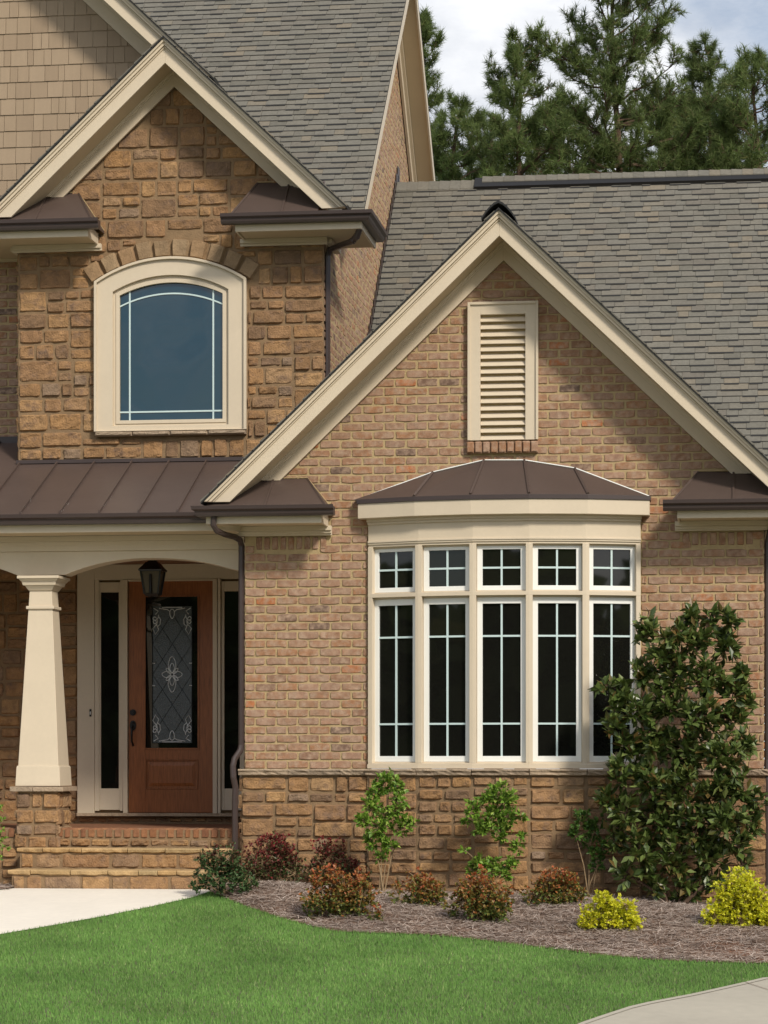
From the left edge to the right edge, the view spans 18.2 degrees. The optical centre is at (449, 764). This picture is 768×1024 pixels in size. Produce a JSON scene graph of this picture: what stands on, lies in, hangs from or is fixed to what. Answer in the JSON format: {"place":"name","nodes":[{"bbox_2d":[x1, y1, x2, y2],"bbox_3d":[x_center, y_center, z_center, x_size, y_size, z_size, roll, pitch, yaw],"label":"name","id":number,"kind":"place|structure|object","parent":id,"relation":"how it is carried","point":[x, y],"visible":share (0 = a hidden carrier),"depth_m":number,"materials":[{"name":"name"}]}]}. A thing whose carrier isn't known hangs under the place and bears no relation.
{"place":"outdoors","nodes":[
{"label":"outdoors","id":0,"kind":"place"},
{"bbox_2d":[0,885,767,1023],"bbox_3d":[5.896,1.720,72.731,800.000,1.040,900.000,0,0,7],"label":"ground","id":1,"kind":"structure","parent":0,"point":[322,993],"depth_m":18.00,"materials":[{"name":"green plant"}]},
{"bbox_2d":[0,888,209,933],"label":"front walk","id":2,"kind":"structure","parent":1,"relation":"on","point":[24,908],"depth_m":21.95,"materials":[{"name":"concrete"}]},
{"bbox_2d":[0,0,767,903],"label":"house","id":3,"kind":"structure","parent":1,"relation":"on","point":[350,424],"depth_m":23.88,"materials":[{"name":"brick"}]},
{"bbox_2d":[138,560,166,596],"bbox_3d":[-3.028,-1.935,24.447,0.246,0.438,0.247,0,0,7],"label":"hanging lantern","id":4,"kind":"object","parent":3,"relation":"hanging from","point":[152,574],"visible":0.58,"depth_m":24.36,"materials":[{"name":"black metal"}]},
{"bbox_2d":[76,564,239,815],"bbox_3d":[-2.873,-0.803,25.676,2.288,2.699,0.121,0,0,7],"label":"front door","id":5,"kind":"structure","parent":3,"relation":"in","point":[170,643],"depth_m":25.73,"materials":[{"name":"wood"}]},
{"bbox_2d":[94,256,246,436],"bbox_3d":[-2.862,-4.288,24.591,1.589,1.831,0.115,0,0,7],"label":"arched window","id":6,"kind":"structure","parent":3,"relation":"in","point":[170,332],"depth_m":24.62,"materials":[{"name":"blue glass"}]},
{"bbox_2d":[354,459,650,768],"bbox_3d":[0.481,-1.451,22.854,2.848,2.970,0.483,0,0,7],"label":"bow window","id":7,"kind":"structure","parent":3,"relation":"in","point":[458,678],"depth_m":22.81,"materials":[{"name":"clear glass"}]},
{"bbox_2d":[0,879,767,963],"bbox_3d":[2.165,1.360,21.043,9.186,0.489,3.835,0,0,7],"label":"mulch bed","id":8,"kind":"object","parent":1,"relation":"on","point":[717,948],"visible":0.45,"depth_m":20.45,"materials":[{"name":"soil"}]},
{"bbox_2d":[188,840,258,894],"bbox_3d":[-2.103,0.960,22.232,0.674,0.526,0.308,0,0,7],"label":"rose bush","id":9,"kind":"object","parent":8,"relation":"on","point":[231,867],"visible":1,"depth_m":22.21,"materials":[{"name":"green plant"}]},
{"bbox_2d":[240,830,307,884],"bbox_3d":[-1.688,0.899,22.867,0.697,0.574,0.394,0,0,7],"label":"rose bush","id":10,"kind":"object","parent":8,"relation":"on","point":[278,850],"visible":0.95,"depth_m":22.82,"materials":[{"name":"red plant"}]},
{"bbox_2d":[301,835,359,884],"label":"rose bush","id":11,"kind":"object","parent":8,"relation":"on","point":[328,850],"visible":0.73,"depth_m":22.78,"materials":[{"name":"red plant"}]},
{"bbox_2d":[298,863,382,919],"bbox_3d":[-0.957,1.132,20.892,0.743,0.564,0.385,0,0,7],"label":"orange tipped shrub","id":12,"kind":"object","parent":8,"relation":"on","point":[346,895],"visible":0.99,"depth_m":20.87,"materials":[{"name":"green plant"}]},
{"bbox_2d":[341,858,371,882],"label":"rose bush","id":13,"kind":"object","parent":8,"relation":"on","point":[367,878],"visible":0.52,"depth_m":22.75,"materials":[{"name":"red plant"}]},
{"bbox_2d":[366,903,383,920],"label":"orange tipped shrub","id":14,"kind":"object","parent":8,"relation":"on","point":[377,913],"visible":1,"depth_m":20.73,"materials":[{"name":"green plant"}]},
{"bbox_2d":[354,767,420,892],"bbox_3d":[-0.583,0.631,22.389,0.637,1.248,0.356,0,0,7],"label":"evergreen shrub","id":15,"kind":"object","parent":8,"relation":"on","point":[390,812],"visible":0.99,"depth_m":22.36,"materials":[{"name":"green plant"}]},
{"bbox_2d":[387,866,448,906],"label":"orange tipped shrub","id":16,"kind":"object","parent":8,"relation":"on","point":[421,890],"visible":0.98,"depth_m":21.48,"materials":[{"name":"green plant"}]},
{"bbox_2d":[441,864,515,922],"bbox_3d":[0.240,1.124,20.788,0.675,0.541,0.378,0,0,7],"label":"orange tipped shrub","id":17,"kind":"object","parent":8,"relation":"on","point":[478,903],"visible":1,"depth_m":20.73,"materials":[{"name":"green plant"}]},
{"bbox_2d":[457,778,529,888],"bbox_3d":[0.402,0.697,22.338,0.694,1.165,0.294,0,0,7],"label":"evergreen shrub","id":18,"kind":"object","parent":8,"relation":"on","point":[494,812],"visible":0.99,"depth_m":22.31,"materials":[{"name":"green plant"}]},
{"bbox_2d":[519,865,590,906],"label":"orange tipped shrub","id":19,"kind":"object","parent":8,"relation":"on","point":[549,892],"visible":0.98,"depth_m":21.66,"materials":[{"name":"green plant"}]},
{"bbox_2d":[567,808,610,894],"bbox_3d":[1.297,0.841,22.360,0.426,0.922,0.292,0,0,7],"label":"evergreen shrub","id":20,"kind":"object","parent":8,"relation":"on","point":[590,825],"visible":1,"depth_m":22.34,"materials":[{"name":"green plant"}]},
{"bbox_2d":[576,889,646,931],"bbox_3d":[1.372,1.261,20.445,0.610,0.417,0.332,0,0,7],"label":"yellow shrub","id":21,"kind":"object","parent":8,"relation":"on","point":[608,910],"visible":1,"depth_m":20.39,"materials":[{"name":"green plant"}]},
{"bbox_2d":[587,598,767,903],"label":"magnolia tree","id":22,"kind":"object","parent":8,"relation":"on","point":[671,784],"visible":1,"depth_m":22.01,"materials":[{"name":"green plant"}]},
{"bbox_2d":[698,866,767,927],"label":"yellow shrub","id":23,"kind":"object","parent":8,"relation":"on","point":[745,901],"visible":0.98,"depth_m":20.48,"materials":[{"name":"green plant"}]},
{"bbox_2d":[419,4,448,180],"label":"pine tree","id":24,"kind":"object","parent":1,"relation":"on","point":[428,31],"visible":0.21,"depth_m":63.27,"materials":[{"name":"green plant"}]},
{"bbox_2d":[431,86,510,180],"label":"pine tree","id":25,"kind":"object","parent":1,"relation":"on","point":[462,105],"visible":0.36,"depth_m":60.03,"materials":[{"name":"green plant"}]},
{"bbox_2d":[440,108,541,175],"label":"pine tree","id":26,"kind":"object","parent":1,"relation":"on","point":[489,126],"visible":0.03,"depth_m":65.01,"materials":[{"name":"green plant"}]},
{"bbox_2d":[448,22,592,180],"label":"pine tree","id":27,"kind":"object","parent":1,"relation":"on","point":[502,95],"visible":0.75,"depth_m":57.50,"materials":[{"name":"green plant"}]},
{"bbox_2d":[524,81,621,174],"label":"pine tree","id":28,"kind":"object","parent":1,"relation":"on","point":[595,136],"visible":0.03,"depth_m":62.60,"materials":[{"name":"green plant"}]},
{"bbox_2d":[507,0,737,174],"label":"pine tree","id":29,"kind":"object","parent":1,"relation":"on","point":[610,73],"visible":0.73,"depth_m":58.19,"materials":[{"name":"green plant"}]},
{"bbox_2d":[597,85,707,171],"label":"pine tree","id":30,"kind":"object","parent":1,"relation":"on","point":[634,161],"visible":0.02,"depth_m":63.31,"materials":[{"name":"green plant"}]},
{"bbox_2d":[674,27,767,170],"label":"pine tree","id":31,"kind":"object","parent":1,"relation":"on","point":[697,66],"visible":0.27,"depth_m":60.36,"materials":[{"name":"green plant"}]},
{"bbox_2d":[681,99,767,165],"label":"pine tree","id":32,"kind":"object","parent":1,"relation":"on","point":[742,140],"visible":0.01,"depth_m":65.32,"materials":[{"name":"green plant"}]},
{"bbox_2d":[695,43,767,662],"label":"pine tree","id":33,"kind":"object","parent":1,"relation":"on","point":[734,113],"visible":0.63,"depth_m":57.12,"materials":[{"name":"green plant"}]},
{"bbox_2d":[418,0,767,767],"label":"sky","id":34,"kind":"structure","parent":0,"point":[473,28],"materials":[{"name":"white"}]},
{"bbox_2d":[578,977,767,1023],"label":"curved path","id":35,"kind":"structure","parent":0,"point":[747,1003],"depth_m":17.01,"materials":[{"name":"grey concrete"}]},
{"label":"mulch bed","id":36,"kind":"structure","parent":0,"visible":0},
{"bbox_2d":[0,803,10,859],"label":"evergreen shrub","id":37,"kind":"object","parent":36,"relation":"on","point":[2,838],"visible":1,"depth_m":23.46,"materials":[{"name":"green plant"}]}
]}

